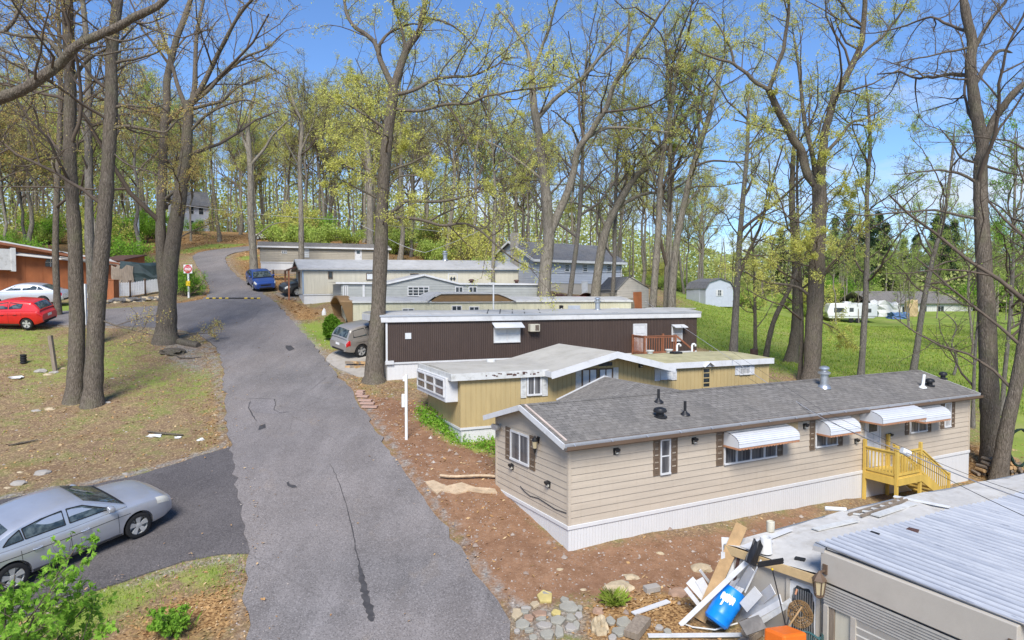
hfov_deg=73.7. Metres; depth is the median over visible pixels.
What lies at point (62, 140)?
forest tree
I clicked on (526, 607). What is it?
flagstone
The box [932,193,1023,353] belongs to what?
forest tree
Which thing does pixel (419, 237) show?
shrub
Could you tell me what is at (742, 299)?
shrub
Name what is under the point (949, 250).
conifer
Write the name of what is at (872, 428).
door
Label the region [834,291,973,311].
house
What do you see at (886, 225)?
conifer
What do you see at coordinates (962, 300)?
shrub
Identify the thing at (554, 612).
flagstone
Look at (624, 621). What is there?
flagstone
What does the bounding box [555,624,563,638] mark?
flagstone
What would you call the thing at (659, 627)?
flagstone
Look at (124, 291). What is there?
picket fence
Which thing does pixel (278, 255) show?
mobile home
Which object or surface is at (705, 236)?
forest tree
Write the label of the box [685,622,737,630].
hose
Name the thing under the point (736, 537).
beam
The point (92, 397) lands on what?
oak tree
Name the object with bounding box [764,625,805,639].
tool box
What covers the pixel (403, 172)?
forest tree
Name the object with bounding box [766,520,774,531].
paint can
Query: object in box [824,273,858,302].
shrub
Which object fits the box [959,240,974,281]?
forest tree
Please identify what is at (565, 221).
trunks
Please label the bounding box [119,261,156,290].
covered trailer
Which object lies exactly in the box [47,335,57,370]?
wooden post
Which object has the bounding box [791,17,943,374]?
slim tree
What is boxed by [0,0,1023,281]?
sky
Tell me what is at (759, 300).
shrub
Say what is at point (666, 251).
tall tree
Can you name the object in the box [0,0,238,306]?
oak tree
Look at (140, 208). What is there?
forest tree
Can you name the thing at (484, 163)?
forest tree
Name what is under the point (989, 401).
bare tree
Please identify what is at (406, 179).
forest tree
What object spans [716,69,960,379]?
slim tree
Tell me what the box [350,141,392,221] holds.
forest tree
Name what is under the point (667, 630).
flagstone
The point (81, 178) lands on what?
forest tree
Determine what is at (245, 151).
forest tree
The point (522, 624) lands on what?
flagstone
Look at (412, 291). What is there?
window
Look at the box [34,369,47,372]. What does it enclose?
field rock
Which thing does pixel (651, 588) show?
concrete block
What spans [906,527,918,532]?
scrap strip
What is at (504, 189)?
forest tree
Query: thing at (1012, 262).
slim tree
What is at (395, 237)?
shrub
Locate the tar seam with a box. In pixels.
[330,464,359,569]
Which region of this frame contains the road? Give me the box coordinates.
[0,246,509,639]
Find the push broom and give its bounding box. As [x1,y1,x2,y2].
[757,558,785,624]
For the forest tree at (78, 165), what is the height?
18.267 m
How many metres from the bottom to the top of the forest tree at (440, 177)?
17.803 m
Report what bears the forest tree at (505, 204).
on the ground at (132, 445)
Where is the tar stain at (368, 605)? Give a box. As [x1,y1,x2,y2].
[358,565,374,620]
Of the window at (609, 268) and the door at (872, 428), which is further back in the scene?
the window at (609, 268)
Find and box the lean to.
[724,473,1023,639]
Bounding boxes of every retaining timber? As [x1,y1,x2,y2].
[738,630,763,639]
[741,629,754,637]
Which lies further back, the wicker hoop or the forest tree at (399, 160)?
the forest tree at (399, 160)
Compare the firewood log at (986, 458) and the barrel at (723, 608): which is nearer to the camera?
the barrel at (723, 608)
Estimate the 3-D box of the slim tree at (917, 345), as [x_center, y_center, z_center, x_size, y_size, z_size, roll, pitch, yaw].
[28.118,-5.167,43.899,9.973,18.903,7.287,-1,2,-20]
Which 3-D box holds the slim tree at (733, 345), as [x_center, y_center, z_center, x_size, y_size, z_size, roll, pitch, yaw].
[17.136,-8.227,47.184,10.496,22.435,9.218,0,2,0]
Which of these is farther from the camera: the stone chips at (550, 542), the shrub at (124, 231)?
the shrub at (124, 231)
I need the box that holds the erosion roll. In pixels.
[440,474,494,477]
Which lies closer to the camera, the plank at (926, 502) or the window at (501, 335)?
the plank at (926, 502)
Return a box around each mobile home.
[257,241,390,270]
[291,251,519,303]
[328,274,537,296]
[330,292,632,322]
[362,297,701,379]
[417,343,773,441]
[483,366,983,550]
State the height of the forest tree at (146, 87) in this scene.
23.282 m
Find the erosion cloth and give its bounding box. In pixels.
[425,480,496,494]
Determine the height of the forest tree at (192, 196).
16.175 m
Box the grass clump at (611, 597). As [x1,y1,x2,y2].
[596,584,632,607]
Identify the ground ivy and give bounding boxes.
[413,402,494,452]
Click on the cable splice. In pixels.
(903, 450)
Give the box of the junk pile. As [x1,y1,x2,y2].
[886,312,908,318]
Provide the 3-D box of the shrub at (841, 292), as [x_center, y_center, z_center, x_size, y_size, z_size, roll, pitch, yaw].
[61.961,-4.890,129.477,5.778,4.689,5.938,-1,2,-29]
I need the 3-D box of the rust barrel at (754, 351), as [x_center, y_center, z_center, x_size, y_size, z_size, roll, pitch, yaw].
[16.698,2.411,47.120,0.520,0.840,0.507,0,2,0]
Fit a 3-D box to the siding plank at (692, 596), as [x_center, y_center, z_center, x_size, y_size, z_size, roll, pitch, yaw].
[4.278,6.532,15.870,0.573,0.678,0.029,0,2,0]
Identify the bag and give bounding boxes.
[8,375,23,378]
[744,538,762,566]
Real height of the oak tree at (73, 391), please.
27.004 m
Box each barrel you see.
[705,584,744,629]
[750,349,757,354]
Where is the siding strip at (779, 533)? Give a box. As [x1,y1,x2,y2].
[741,528,792,547]
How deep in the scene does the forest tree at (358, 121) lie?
103.92 m
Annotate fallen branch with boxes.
[8,439,37,445]
[147,431,182,435]
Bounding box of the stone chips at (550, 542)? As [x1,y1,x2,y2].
[142,394,802,614]
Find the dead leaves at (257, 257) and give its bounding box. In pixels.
[129,235,453,313]
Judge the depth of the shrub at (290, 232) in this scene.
80.97 m
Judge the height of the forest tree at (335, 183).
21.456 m
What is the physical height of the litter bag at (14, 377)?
0.116 m
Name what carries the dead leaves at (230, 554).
on the ground at (132, 445)
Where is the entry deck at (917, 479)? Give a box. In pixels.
[862,434,950,498]
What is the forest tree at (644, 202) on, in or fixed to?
on the ground at (132, 445)
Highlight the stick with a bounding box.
[788,607,801,625]
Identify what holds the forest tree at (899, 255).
on the ground at (132, 445)
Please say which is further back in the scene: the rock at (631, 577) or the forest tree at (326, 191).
the forest tree at (326, 191)
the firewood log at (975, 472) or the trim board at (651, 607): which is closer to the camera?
the trim board at (651, 607)
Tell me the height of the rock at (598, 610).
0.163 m
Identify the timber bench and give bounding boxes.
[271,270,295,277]
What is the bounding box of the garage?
[812,490,1023,639]
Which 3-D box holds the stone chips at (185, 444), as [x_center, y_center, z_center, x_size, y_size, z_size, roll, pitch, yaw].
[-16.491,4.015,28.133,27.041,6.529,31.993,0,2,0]
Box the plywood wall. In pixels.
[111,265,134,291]
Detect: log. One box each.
[176,338,200,347]
[971,469,980,475]
[974,467,986,472]
[975,463,988,468]
[981,456,991,461]
[981,460,990,465]
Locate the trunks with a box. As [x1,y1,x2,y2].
[9,147,1018,315]
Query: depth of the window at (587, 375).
27.79 m
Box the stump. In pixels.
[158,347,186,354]
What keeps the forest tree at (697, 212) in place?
on the ground at (132, 445)
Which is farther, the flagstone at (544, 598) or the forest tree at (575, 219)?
the forest tree at (575, 219)
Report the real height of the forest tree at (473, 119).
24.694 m
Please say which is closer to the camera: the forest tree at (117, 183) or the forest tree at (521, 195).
the forest tree at (117, 183)
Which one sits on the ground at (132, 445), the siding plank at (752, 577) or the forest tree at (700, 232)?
the forest tree at (700, 232)
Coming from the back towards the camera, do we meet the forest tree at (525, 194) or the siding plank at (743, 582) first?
the forest tree at (525, 194)
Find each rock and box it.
[10,480,27,485]
[33,469,51,475]
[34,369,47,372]
[592,607,603,614]
[602,580,634,592]
[623,574,639,579]
[668,587,689,597]
[691,563,712,572]
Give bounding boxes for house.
[166,190,211,230]
[495,233,627,294]
[834,291,973,311]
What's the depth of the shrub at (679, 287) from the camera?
111.47 m
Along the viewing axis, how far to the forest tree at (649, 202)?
88.43 m
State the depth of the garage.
13.17 m
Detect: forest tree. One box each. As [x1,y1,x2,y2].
[0,28,80,243]
[0,39,56,199]
[0,81,56,241]
[0,100,62,241]
[0,123,30,220]
[1,47,78,220]
[1,128,52,241]
[3,63,56,210]
[5,119,47,218]
[6,128,63,203]
[9,108,52,216]
[10,66,63,217]
[10,88,82,183]
[32,112,120,179]
[34,88,127,193]
[40,115,83,195]
[42,164,79,225]
[49,124,157,233]
[51,28,202,248]
[77,71,175,204]
[77,104,131,180]
[77,116,156,229]
[77,146,100,201]
[80,99,168,220]
[81,175,99,209]
[93,132,140,217]
[94,69,178,215]
[98,129,137,216]
[115,93,196,188]
[118,62,226,198]
[119,96,151,212]
[122,127,172,215]
[129,110,177,168]
[149,123,220,201]
[153,80,210,183]
[167,129,220,240]
[171,68,248,241]
[190,118,221,191]
[192,134,213,190]
[199,98,268,229]
[209,117,268,231]
[212,91,259,234]
[215,126,263,231]
[219,110,279,193]
[223,97,281,231]
[225,125,270,225]
[227,116,297,230]
[231,153,279,225]
[235,123,273,228]
[253,81,320,214]
[253,96,317,212]
[254,110,319,216]
[255,47,354,217]
[262,66,326,215]
[271,52,357,219]
[272,119,346,218]
[278,67,354,219]
[278,132,312,216]
[283,146,316,193]
[288,75,351,229]
[293,67,360,224]
[294,79,361,220]
[309,103,362,238]
[317,129,361,227]
[320,81,403,169]
[322,122,364,228]
[326,96,386,167]
[330,66,384,242]
[331,57,420,216]
[342,15,440,259]
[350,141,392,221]
[353,102,414,180]
[355,142,392,237]
[357,101,445,212]
[358,130,379,183]
[359,86,472,256]
[360,99,430,229]
[371,151,425,211]
[372,122,435,227]
[380,73,451,228]
[384,102,434,230]
[395,128,444,242]
[404,84,485,223]
[407,47,522,251]
[407,144,451,227]
[418,89,490,216]
[428,155,461,230]
[433,162,466,242]
[436,83,526,257]
[437,100,503,232]
[443,114,524,229]
[445,121,526,250]
[448,120,525,250]
[476,91,569,232]
[483,147,524,244]
[483,188,533,228]
[487,151,530,240]
[493,124,569,241]
[499,154,540,239]
[501,154,535,234]
[504,148,540,241]
[505,119,579,241]
[508,131,555,241]
[517,129,565,222]
[526,151,573,241]
[529,113,615,243]
[553,179,594,233]
[558,147,619,241]
[563,119,651,248]
[577,188,612,244]
[592,191,648,240]
[595,97,676,256]
[597,173,652,276]
[603,139,686,284]
[606,167,641,256]
[615,143,651,282]
[627,113,703,262]
[636,186,697,247]
[637,174,683,231]
[648,168,698,293]
[663,136,737,278]
[664,164,739,278]
[665,187,711,285]
[682,194,720,278]
[686,198,724,278]
[748,229,770,287]
[782,238,809,284]
[825,230,853,323]
[830,232,877,300]
[842,247,881,322]
[870,243,892,282]
[876,228,909,290]
[884,230,935,326]
[887,261,915,307]
[890,236,940,329]
[914,238,957,318]
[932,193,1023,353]
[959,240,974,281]
[962,250,974,282]
[992,202,1023,277]
[992,234,1023,325]
[993,212,1023,259]
[993,230,1023,333]
[993,252,1021,319]
[994,231,1023,305]
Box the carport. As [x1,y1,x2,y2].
[284,266,296,299]
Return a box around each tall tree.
[586,0,767,306]
[589,0,761,307]
[636,0,793,306]
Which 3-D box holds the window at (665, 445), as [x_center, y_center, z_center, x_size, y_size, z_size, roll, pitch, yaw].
[4.552,4.055,20.237,0.393,1.059,0.070,-1,2,-28]
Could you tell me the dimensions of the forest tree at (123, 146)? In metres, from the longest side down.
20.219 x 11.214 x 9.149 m
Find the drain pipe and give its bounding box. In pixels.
[20,354,26,363]
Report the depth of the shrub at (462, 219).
86.93 m
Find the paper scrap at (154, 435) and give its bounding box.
[146,434,161,436]
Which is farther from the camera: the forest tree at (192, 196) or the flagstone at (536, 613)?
the forest tree at (192, 196)
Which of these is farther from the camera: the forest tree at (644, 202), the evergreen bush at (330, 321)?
the forest tree at (644, 202)
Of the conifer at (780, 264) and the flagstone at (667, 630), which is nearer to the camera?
the flagstone at (667, 630)
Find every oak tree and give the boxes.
[0,0,153,314]
[0,0,186,405]
[0,0,195,409]
[0,0,224,104]
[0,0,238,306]
[0,0,312,345]
[197,64,297,268]
[239,41,345,258]
[308,59,411,243]
[309,0,579,384]
[472,0,699,296]
[551,35,741,296]
[681,0,919,379]
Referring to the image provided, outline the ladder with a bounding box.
[848,497,907,516]
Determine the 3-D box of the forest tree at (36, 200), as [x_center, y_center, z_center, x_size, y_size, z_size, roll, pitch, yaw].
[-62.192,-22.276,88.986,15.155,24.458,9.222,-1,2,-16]
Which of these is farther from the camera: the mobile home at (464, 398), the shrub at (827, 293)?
the shrub at (827, 293)
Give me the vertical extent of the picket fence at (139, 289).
1.202 m
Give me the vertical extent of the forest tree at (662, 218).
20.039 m
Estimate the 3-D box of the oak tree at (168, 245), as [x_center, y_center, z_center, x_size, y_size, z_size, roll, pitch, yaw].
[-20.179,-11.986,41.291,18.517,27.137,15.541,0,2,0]
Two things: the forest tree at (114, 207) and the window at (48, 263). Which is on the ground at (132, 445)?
the forest tree at (114, 207)
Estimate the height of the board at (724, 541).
0.951 m
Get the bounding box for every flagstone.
[511,608,522,621]
[514,628,519,634]
[516,619,529,630]
[521,605,530,610]
[521,609,528,614]
[524,614,533,621]
[525,627,533,632]
[529,634,536,639]
[530,601,539,608]
[532,610,546,617]
[535,616,545,621]
[536,621,551,629]
[537,590,551,603]
[540,629,553,638]
[544,636,551,639]
[550,615,565,625]
[551,609,560,615]
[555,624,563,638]
[559,600,578,612]
[560,596,568,602]
[565,623,576,632]
[566,613,575,621]
[573,620,579,630]
[575,611,582,619]
[606,616,615,625]
[608,633,616,639]
[612,626,624,637]
[616,616,630,627]
[655,624,663,630]
[663,628,670,633]
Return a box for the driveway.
[0,447,249,623]
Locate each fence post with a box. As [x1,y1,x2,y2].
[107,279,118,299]
[128,280,131,297]
[144,279,146,294]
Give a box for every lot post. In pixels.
[84,284,87,324]
[402,374,407,439]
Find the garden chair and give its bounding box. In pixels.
[801,630,823,639]
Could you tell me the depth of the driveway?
19.54 m
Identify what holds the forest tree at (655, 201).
on the ground at (132, 445)
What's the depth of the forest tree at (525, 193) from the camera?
123.65 m
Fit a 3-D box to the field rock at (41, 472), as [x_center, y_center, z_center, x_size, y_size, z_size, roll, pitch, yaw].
[-15.934,5.172,23.138,0.585,0.155,0.434,0,2,0]
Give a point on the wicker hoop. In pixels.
(792, 606)
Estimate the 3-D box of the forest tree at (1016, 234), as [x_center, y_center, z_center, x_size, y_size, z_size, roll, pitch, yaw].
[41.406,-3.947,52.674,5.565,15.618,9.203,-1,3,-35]
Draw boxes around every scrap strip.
[794,556,805,561]
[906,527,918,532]
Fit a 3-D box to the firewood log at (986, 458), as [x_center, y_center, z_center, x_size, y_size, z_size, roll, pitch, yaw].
[19.740,5.781,28.377,0.137,0.140,0.484,-5,2,-7]
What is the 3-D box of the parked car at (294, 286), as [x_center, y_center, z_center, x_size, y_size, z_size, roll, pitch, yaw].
[-16.165,-2.981,55.083,4.924,1.507,1.874,-8,17,-33]
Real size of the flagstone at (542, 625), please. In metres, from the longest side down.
0.367 x 0.280 x 0.080 m
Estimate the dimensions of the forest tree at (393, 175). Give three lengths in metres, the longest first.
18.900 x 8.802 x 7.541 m
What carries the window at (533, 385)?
in the mobile home at (464, 398)
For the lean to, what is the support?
on the ground at (132, 445)
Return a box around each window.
[45,259,51,266]
[198,207,203,214]
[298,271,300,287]
[304,248,308,257]
[328,271,332,277]
[343,285,347,295]
[366,273,371,279]
[408,286,428,295]
[417,368,457,402]
[452,305,461,309]
[455,286,462,291]
[469,287,476,291]
[469,306,478,309]
[494,327,520,342]
[509,429,528,466]
[526,377,541,395]
[565,264,569,271]
[581,368,597,386]
[583,264,587,271]
[598,368,612,377]
[606,264,611,271]
[660,369,671,379]
[660,439,670,475]
[671,326,682,341]
[724,436,776,464]
[739,365,750,374]
[815,422,837,447]
[909,421,927,433]
[944,402,951,427]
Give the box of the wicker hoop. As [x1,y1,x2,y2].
[787,600,813,628]
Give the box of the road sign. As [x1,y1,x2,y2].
[183,265,191,297]
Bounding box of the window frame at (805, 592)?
[785,575,820,639]
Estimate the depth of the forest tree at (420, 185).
105.80 m
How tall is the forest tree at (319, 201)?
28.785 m
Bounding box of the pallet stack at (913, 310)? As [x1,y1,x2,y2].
[904,299,917,316]
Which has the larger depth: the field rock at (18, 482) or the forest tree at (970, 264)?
the forest tree at (970, 264)
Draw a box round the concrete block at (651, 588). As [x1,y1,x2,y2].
[643,583,660,593]
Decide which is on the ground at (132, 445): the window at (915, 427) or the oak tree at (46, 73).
the oak tree at (46, 73)
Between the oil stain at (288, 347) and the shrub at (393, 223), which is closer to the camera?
the oil stain at (288, 347)
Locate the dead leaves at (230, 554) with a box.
[0,314,1022,639]
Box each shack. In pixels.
[0,241,119,289]
[109,255,146,264]
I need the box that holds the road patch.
[248,399,283,413]
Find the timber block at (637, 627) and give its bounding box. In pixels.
[624,614,650,639]
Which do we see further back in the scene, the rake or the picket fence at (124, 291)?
the picket fence at (124, 291)
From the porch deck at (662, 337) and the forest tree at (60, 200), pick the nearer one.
the porch deck at (662, 337)
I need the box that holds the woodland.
[0,114,1023,311]
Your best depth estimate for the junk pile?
107.29 m
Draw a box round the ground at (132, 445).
[0,231,1023,639]
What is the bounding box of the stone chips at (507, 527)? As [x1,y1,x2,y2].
[25,341,813,638]
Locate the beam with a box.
[694,522,747,622]
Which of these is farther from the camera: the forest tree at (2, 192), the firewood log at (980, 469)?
the forest tree at (2, 192)
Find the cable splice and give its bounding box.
[899,447,911,456]
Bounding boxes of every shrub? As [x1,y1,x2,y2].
[0,224,34,243]
[0,231,35,245]
[3,233,47,248]
[8,203,62,242]
[11,209,66,244]
[33,226,66,244]
[59,207,96,238]
[60,195,114,213]
[81,213,142,256]
[82,221,133,254]
[94,210,145,244]
[110,233,155,262]
[121,211,154,242]
[131,208,169,238]
[145,602,190,639]
[177,263,199,290]
[177,270,208,296]
[183,217,205,234]
[255,217,282,241]
[266,220,309,241]
[267,199,322,240]
[269,212,308,241]
[293,225,326,242]
[304,220,343,242]
[306,208,338,238]
[335,224,365,243]
[357,208,417,252]
[388,223,421,253]
[410,220,439,243]
[411,235,446,259]
[417,207,478,249]
[427,246,457,259]
[438,222,507,260]
[455,240,479,258]
[466,224,492,245]
[471,255,510,261]
[646,259,664,281]
[646,274,663,289]
[676,277,690,291]
[733,283,752,306]
[745,292,771,309]
[771,291,791,308]
[789,278,846,308]
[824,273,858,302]
[824,283,837,303]
[830,282,854,301]
[842,273,881,289]
[843,282,878,295]
[917,284,952,294]
[940,289,973,309]
[950,278,1002,310]
[974,290,1014,311]
[994,277,1023,311]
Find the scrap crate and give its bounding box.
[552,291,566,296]
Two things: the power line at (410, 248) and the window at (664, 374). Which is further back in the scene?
the power line at (410, 248)
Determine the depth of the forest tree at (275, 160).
117.45 m
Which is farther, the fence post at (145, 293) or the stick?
the fence post at (145, 293)
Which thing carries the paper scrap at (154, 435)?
on the ground at (132, 445)
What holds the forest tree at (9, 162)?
on the ground at (132, 445)
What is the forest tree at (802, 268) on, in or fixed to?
on the ground at (132, 445)
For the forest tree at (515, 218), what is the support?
on the ground at (132, 445)
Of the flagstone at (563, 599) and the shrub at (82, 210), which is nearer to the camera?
the flagstone at (563, 599)
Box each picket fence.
[119,282,128,295]
[131,280,143,295]
[146,279,157,292]
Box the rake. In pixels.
[786,589,797,624]
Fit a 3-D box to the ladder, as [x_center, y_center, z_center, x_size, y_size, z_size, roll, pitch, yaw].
[9.659,4.899,17.857,2.476,0.094,0.291,-1,2,-31]
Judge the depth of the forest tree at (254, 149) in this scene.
97.37 m
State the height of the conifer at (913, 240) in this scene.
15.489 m
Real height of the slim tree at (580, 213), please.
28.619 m
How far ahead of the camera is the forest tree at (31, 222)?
69.07 m
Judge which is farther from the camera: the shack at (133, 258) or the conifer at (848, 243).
the conifer at (848, 243)
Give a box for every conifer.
[768,227,791,293]
[825,216,844,286]
[828,209,863,282]
[844,237,875,289]
[853,216,888,289]
[872,210,892,288]
[872,221,905,290]
[895,237,909,288]
[902,233,932,289]
[919,215,951,290]
[934,219,973,292]
[939,223,960,274]
[990,220,1004,281]
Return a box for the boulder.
[590,614,608,635]
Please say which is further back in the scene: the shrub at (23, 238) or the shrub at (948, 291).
the shrub at (948, 291)
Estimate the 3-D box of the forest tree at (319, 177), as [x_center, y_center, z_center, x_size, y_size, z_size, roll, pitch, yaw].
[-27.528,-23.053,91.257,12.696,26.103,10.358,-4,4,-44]
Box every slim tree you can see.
[434,25,563,282]
[495,0,673,295]
[514,0,723,295]
[688,43,864,351]
[708,195,801,348]
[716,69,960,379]
[730,91,854,362]
[751,197,862,356]
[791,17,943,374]
[870,86,1023,369]
[897,203,1023,428]
[909,86,1023,415]
[933,298,974,375]
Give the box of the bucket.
[760,535,772,554]
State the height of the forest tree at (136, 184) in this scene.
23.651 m
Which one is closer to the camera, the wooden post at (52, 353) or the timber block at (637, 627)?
the timber block at (637, 627)
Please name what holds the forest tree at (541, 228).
on the ground at (132, 445)
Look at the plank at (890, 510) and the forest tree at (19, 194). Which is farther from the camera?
the forest tree at (19, 194)
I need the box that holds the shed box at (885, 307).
[870,300,897,316]
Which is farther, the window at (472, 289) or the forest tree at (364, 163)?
the forest tree at (364, 163)
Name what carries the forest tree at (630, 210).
on the ground at (132, 445)
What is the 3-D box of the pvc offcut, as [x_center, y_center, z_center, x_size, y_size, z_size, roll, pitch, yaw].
[8.399,4.905,17.721,0.510,0.110,0.110,0,2,11]
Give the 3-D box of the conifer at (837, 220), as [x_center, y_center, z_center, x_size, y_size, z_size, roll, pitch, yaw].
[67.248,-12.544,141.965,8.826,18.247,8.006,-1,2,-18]
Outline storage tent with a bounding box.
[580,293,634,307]
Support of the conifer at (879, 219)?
on the ground at (132, 445)
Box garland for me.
[1011,428,1023,466]
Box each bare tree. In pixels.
[792,0,1023,464]
[871,76,1023,479]
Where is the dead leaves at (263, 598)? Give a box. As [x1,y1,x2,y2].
[52,281,509,639]
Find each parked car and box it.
[0,282,67,302]
[0,297,56,328]
[0,480,171,591]
[245,268,275,290]
[278,278,298,295]
[330,320,368,356]
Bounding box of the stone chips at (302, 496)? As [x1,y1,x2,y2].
[88,288,511,636]
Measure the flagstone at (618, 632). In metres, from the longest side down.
0.374 x 0.325 x 0.080 m
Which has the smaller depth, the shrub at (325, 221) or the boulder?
the boulder
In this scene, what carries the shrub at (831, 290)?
on the ground at (132, 445)
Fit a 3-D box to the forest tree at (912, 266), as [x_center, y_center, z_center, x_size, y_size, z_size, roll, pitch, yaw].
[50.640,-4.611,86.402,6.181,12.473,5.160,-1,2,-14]
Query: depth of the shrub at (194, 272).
54.79 m
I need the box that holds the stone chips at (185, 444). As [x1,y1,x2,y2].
[2,323,426,629]
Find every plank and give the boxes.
[684,587,699,604]
[686,577,702,600]
[695,577,707,595]
[699,569,709,583]
[737,565,755,593]
[737,594,782,621]
[740,586,762,611]
[745,559,761,592]
[749,600,779,617]
[756,584,775,605]
[761,598,791,622]
[812,518,859,530]
[871,502,916,516]
[893,495,950,507]
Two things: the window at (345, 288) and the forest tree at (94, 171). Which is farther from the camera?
the forest tree at (94, 171)
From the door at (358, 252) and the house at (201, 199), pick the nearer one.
the door at (358, 252)
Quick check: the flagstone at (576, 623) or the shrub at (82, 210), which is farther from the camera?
the shrub at (82, 210)
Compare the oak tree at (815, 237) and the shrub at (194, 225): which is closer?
the oak tree at (815, 237)
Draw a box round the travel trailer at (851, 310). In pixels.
[823,301,877,322]
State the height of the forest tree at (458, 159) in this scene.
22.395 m
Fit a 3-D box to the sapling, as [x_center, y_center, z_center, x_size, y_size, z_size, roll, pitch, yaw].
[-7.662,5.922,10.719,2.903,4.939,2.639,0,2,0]
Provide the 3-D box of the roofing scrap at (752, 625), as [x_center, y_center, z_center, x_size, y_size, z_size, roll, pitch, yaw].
[5.000,6.346,14.192,0.507,0.303,0.261,0,2,-13]
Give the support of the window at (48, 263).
in the shack at (20, 263)
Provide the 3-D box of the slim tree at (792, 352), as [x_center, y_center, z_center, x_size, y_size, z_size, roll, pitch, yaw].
[20.200,-7.177,49.425,8.762,21.517,8.584,0,2,0]
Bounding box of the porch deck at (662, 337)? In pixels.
[632,334,694,353]
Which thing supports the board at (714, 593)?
on the ground at (132, 445)
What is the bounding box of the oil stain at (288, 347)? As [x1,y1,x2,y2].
[286,345,293,350]
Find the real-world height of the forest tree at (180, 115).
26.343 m
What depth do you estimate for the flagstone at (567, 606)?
16.20 m
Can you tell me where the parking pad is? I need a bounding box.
[326,350,365,376]
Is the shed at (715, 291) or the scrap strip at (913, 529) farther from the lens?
the shed at (715, 291)
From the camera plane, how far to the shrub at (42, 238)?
81.89 m
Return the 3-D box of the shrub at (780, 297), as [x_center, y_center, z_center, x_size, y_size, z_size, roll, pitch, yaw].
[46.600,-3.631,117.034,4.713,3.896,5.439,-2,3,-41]
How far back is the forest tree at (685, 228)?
109.91 m
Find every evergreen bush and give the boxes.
[322,313,340,337]
[330,322,342,337]
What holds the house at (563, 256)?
on the ground at (132, 445)
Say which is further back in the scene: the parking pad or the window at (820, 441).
the parking pad
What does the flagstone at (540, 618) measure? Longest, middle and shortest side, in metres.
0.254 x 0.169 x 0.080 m
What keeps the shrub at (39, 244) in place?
on the ground at (132, 445)
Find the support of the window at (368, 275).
in the mobile home at (314, 277)
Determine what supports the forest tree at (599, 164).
on the ground at (132, 445)
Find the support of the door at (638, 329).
in the mobile home at (426, 336)
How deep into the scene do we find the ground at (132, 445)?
24.95 m
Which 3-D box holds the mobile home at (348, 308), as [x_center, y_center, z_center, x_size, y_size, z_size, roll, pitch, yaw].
[-1.605,-0.551,47.664,21.019,2.827,4.280,-1,2,-23]
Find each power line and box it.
[9,190,542,239]
[320,200,497,252]
[532,250,699,273]
[645,301,1023,499]
[647,303,1023,515]
[688,323,1023,493]
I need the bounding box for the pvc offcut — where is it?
[825,506,846,511]
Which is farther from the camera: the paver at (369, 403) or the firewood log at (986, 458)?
the paver at (369, 403)
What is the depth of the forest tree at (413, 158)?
78.27 m
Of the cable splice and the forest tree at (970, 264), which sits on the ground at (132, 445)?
the forest tree at (970, 264)
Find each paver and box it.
[357,395,369,397]
[358,399,372,401]
[359,402,374,404]
[361,405,377,407]
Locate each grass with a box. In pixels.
[16,549,246,639]
[658,292,1023,415]
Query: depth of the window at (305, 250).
65.17 m
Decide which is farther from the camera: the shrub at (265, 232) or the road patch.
the shrub at (265, 232)
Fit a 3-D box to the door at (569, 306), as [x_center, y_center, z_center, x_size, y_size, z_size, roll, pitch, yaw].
[4.380,-0.495,48.117,0.959,1.060,0.040,-1,2,-23]
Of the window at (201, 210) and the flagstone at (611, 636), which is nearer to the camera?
the flagstone at (611, 636)
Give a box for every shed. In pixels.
[600,277,649,307]
[685,278,732,306]
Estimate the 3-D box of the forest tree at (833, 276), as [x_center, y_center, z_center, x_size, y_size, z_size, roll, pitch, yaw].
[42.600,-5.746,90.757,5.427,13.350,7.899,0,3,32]
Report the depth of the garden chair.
13.52 m
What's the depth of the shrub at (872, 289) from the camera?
127.83 m
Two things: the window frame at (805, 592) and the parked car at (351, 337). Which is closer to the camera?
the window frame at (805, 592)
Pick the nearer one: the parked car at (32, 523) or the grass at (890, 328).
the parked car at (32, 523)
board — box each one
[631,599,670,614]
[647,633,742,637]
[679,561,747,625]
[721,537,733,576]
[733,558,739,580]
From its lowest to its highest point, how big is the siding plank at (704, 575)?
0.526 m
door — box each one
[355,249,361,259]
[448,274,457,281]
[568,305,579,308]
[581,281,587,293]
[633,292,641,307]
[633,324,646,351]
[693,289,699,302]
[702,368,710,387]
[856,619,899,639]
[864,412,880,466]
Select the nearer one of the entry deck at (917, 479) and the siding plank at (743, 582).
the siding plank at (743, 582)
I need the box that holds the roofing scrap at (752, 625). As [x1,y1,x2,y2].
[738,615,766,635]
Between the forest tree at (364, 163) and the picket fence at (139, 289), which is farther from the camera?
the forest tree at (364, 163)
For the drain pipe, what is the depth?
34.30 m
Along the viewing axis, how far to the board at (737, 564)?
15.62 m
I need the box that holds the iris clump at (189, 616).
[177,609,201,629]
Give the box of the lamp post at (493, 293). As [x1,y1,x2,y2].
[489,282,493,309]
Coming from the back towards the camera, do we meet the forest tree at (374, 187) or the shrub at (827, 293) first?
the shrub at (827, 293)
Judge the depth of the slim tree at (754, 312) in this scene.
49.91 m
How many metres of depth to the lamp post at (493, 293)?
42.12 m
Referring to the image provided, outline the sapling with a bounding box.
[0,529,119,639]
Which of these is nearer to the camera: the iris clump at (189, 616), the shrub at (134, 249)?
the iris clump at (189, 616)
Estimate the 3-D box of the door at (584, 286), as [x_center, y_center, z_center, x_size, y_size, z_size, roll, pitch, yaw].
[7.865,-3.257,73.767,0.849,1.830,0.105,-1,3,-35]
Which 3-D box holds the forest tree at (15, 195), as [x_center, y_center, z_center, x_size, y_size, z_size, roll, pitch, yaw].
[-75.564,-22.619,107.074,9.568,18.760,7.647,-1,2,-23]
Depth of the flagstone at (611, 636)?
15.10 m

